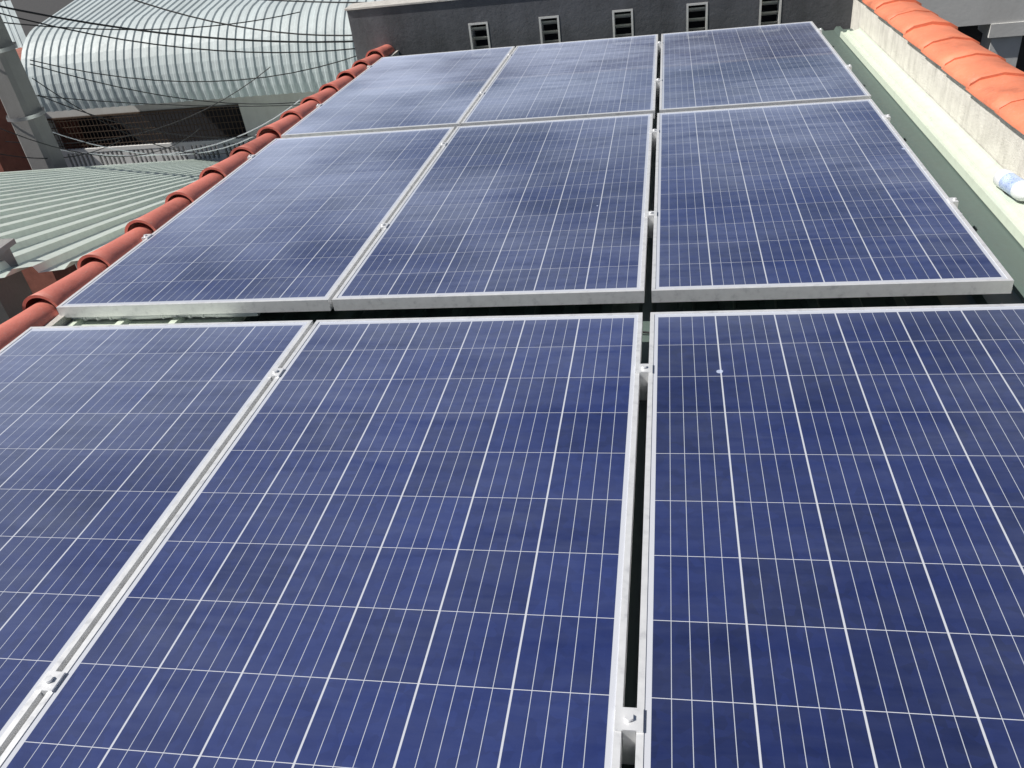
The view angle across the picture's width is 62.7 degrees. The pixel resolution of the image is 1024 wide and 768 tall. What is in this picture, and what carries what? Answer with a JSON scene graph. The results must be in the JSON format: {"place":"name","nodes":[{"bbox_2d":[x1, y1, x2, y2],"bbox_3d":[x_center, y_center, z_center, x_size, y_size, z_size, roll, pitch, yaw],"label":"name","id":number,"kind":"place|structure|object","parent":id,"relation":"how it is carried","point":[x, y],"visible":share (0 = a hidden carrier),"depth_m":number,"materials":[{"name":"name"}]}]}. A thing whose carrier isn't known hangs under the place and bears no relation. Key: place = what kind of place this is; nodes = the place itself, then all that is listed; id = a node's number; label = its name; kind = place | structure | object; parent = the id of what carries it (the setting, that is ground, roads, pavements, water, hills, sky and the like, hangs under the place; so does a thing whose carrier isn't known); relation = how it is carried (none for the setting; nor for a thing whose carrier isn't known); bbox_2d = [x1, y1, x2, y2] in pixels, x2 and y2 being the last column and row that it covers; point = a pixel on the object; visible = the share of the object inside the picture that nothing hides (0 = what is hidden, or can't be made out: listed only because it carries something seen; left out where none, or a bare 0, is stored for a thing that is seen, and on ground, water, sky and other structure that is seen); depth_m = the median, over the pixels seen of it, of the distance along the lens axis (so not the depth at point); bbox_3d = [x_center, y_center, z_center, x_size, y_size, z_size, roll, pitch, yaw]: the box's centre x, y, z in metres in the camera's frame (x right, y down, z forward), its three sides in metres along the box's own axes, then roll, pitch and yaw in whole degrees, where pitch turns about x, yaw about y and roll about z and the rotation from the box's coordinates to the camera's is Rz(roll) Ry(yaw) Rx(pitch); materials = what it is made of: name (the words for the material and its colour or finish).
{"place":"outdoors","nodes":[
{"label":"outdoors","id":0,"kind":"place"},
{"bbox_2d":[0,238,32,323],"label":"wall","id":1,"kind":"structure","parent":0,"point":[15,291],"depth_m":3.21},
{"bbox_2d":[0,0,73,36],"bbox_3d":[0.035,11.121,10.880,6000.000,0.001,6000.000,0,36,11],"label":"ground","id":2,"kind":"structure","parent":0,"point":[49,7],"depth_m":106.08,"materials":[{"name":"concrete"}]},
{"bbox_2d":[0,15,76,267],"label":"utility pole","id":3,"kind":"object","parent":2,"relation":"on","point":[25,115],"visible":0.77,"depth_m":11.84,"materials":[{"name":"concrete"}]},
{"bbox_2d":[0,0,361,158],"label":"overhead cables","id":4,"kind":"object","parent":3,"relation":"attached to","point":[105,25],"visible":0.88,"depth_m":12.53,"materials":[{"name":"rubber"}]},
{"bbox_2d":[0,159,220,277],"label":"corrugated roof","id":5,"kind":"structure","parent":2,"relation":"on","point":[57,219],"depth_m":6.08,"materials":[{"name":"grey metal"}]},
{"bbox_2d":[45,91,318,164],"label":"building wall","id":6,"kind":"structure","parent":2,"relation":"on","point":[252,118],"depth_m":28.20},
{"bbox_2d":[47,104,245,149],"bbox_3d":[-11.538,-8.064,26.494,6.612,1.024,0.040,0,36,11],"label":"security grille","id":7,"kind":"object","parent":6,"relation":"attached to","point":[139,113],"visible":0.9,"depth_m":26.43,"materials":[{"name":"metal"}]},
{"bbox_2d":[61,137,248,167],"bbox_3d":[-11.437,-7.345,26.999,6.612,0.745,0.120,0,36,11],"label":"metal railing","id":8,"kind":"object","parent":6,"relation":"attached to","point":[99,160],"visible":0.71,"depth_m":26.93,"materials":[{"name":"grey metal"}]},
{"bbox_2d":[21,0,382,111],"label":"corrugated roof","id":9,"kind":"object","parent":6,"relation":"on","point":[80,51],"visible":0.82,"depth_m":23.39,"materials":[{"name":"grey metal"}]},
{"bbox_2d":[0,47,92,293],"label":"brick wall","id":10,"kind":"structure","parent":0,"point":[36,280],"depth_m":27.95,"materials":[{"name":"red brick"}]},
{"bbox_2d":[0,0,25,48],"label":"shed roof","id":11,"kind":"structure","parent":10,"relation":"on","point":[16,34],"depth_m":32.66,"materials":[{"name":"grey metal"}]},
{"bbox_2d":[243,26,1023,767],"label":"roof sheet","id":12,"kind":"object","parent":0,"point":[997,238],"visible":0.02,"depth_m":2.76,"materials":[{"name":"metal"}]},
{"bbox_2d":[67,317,245,325],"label":"roof","id":13,"kind":"structure","parent":12,"relation":"on","point":[78,322],"depth_m":2.88,"materials":[{"name":"grey metal"}]},
{"bbox_2d":[71,313,259,320],"bbox_3d":[-1.192,-0.238,2.880,0.702,0.031,0.034,0,36,11],"label":"mounting rail","id":14,"kind":"object","parent":13,"relation":"on","point":[175,316],"visible":0.47,"depth_m":2.87,"materials":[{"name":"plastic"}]},
{"bbox_2d":[34,28,959,764],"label":"clamps","id":15,"kind":"object","parent":12,"relation":"on","point":[628,722],"visible":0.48,"depth_m":1.48,"materials":[{"name":"metal"}]},
{"bbox_2d":[0,320,313,755],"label":"solar panel","id":16,"kind":"object","parent":15,"relation":"on","point":[114,440],"visible":0.85,"depth_m":2.09,"materials":[{"name":"glass"}]},
{"bbox_2d":[56,127,454,317],"bbox_3d":[-0.929,-0.777,3.619,0.992,0.142,1.955,0,36,11],"label":"solar panel","id":17,"kind":"object","parent":15,"relation":"on","point":[292,224],"visible":0.9,"depth_m":3.29,"materials":[{"name":"glass"}]},
{"bbox_2d":[0,312,642,767],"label":"solar panel","id":18,"kind":"object","parent":15,"relation":"on","point":[396,542],"visible":1,"depth_m":1.62,"materials":[{"name":"glass"}]},
{"bbox_2d":[281,46,514,137],"bbox_3d":[-0.614,-1.859,5.282,0.992,0.142,1.955,0,36,11],"label":"solar panel","id":19,"kind":"object","parent":15,"relation":"on","point":[422,91],"visible":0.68,"depth_m":5.06,"materials":[{"name":"glass"}]},
{"bbox_2d":[332,113,652,310],"bbox_3d":[0.059,-0.785,3.432,0.992,0.142,1.955,0,36,11],"label":"solar panel","id":20,"kind":"object","parent":15,"relation":"on","point":[539,213],"visible":1,"depth_m":3.09,"materials":[{"name":"glass"}]},
{"bbox_2d":[461,34,657,125],"bbox_3d":[0.374,-1.867,5.096,0.992,0.142,1.955,0,36,11],"label":"solar panel","id":21,"kind":"object","parent":15,"relation":"on","point":[581,79],"visible":0.8,"depth_m":4.87,"materials":[{"name":"glass"}]},
{"bbox_2d":[659,21,870,112],"bbox_3d":[1.371,-1.875,4.907,0.992,0.142,1.955,0,36,11],"label":"solar panel","id":22,"kind":"object","parent":15,"relation":"on","point":[776,64],"visible":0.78,"depth_m":4.67,"materials":[{"name":"glass"}]},
{"bbox_2d":[635,304,1023,767],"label":"solar panel","id":23,"kind":"object","parent":15,"relation":"on","point":[832,575],"visible":1,"depth_m":1.57,"materials":[{"name":"glass"}]},
{"bbox_2d":[651,99,1013,302],"bbox_3d":[1.056,-0.793,3.244,0.992,0.142,1.955,0,36,11],"label":"solar panel","id":24,"kind":"object","parent":15,"relation":"on","point":[841,199],"visible":1,"depth_m":2.88,"materials":[{"name":"glass"}]},
{"bbox_2d":[916,0,1023,71],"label":"house","id":25,"kind":"structure","parent":0,"point":[996,27],"depth_m":7.66,"materials":[{"name":"paint"}]},
{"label":"own house walls","id":26,"kind":"object","parent":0,"visible":0},
{"bbox_2d":[850,0,1023,178],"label":"kerb wall","id":27,"kind":"structure","parent":26,"relation":"on","point":[998,139],"depth_m":3.87,"materials":[{"name":"paint"}]},
{"bbox_2d":[840,27,1023,247],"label":"ledge","id":28,"kind":"object","parent":27,"relation":"attached to","point":[974,163],"visible":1,"depth_m":3.73,"materials":[{"name":"beige concrete"}]},
{"bbox_2d":[993,169,1023,200],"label":"plastic bottle","id":29,"kind":"object","parent":28,"relation":"on","point":[1009,182],"visible":1,"depth_m":3.02,"materials":[{"name":"white plastic"}]},
{"bbox_2d":[862,0,1023,134],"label":"capping","id":30,"kind":"object","parent":27,"relation":"on","point":[994,82],"visible":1,"depth_m":3.84,"materials":[{"name":"orange ceramic"}]},
{"bbox_3d":[-1.549,0.384,3.428,0.165,1.986,8.669,0,36,11],"label":"party wall","id":31,"kind":"object","parent":26,"relation":"attached to","visible":0},
{"bbox_2d":[0,44,398,349],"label":"ridge tiles","id":32,"kind":"object","parent":31,"relation":"attached to","point":[39,308],"visible":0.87,"depth_m":3.52,"materials":[{"name":"red ceramic"}]},
{"bbox_2d":[344,0,852,59],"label":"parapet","id":33,"kind":"structure","parent":31,"relation":"attached to","point":[408,27],"depth_m":6.25,"materials":[{"name":"grey concrete"}]}
]}

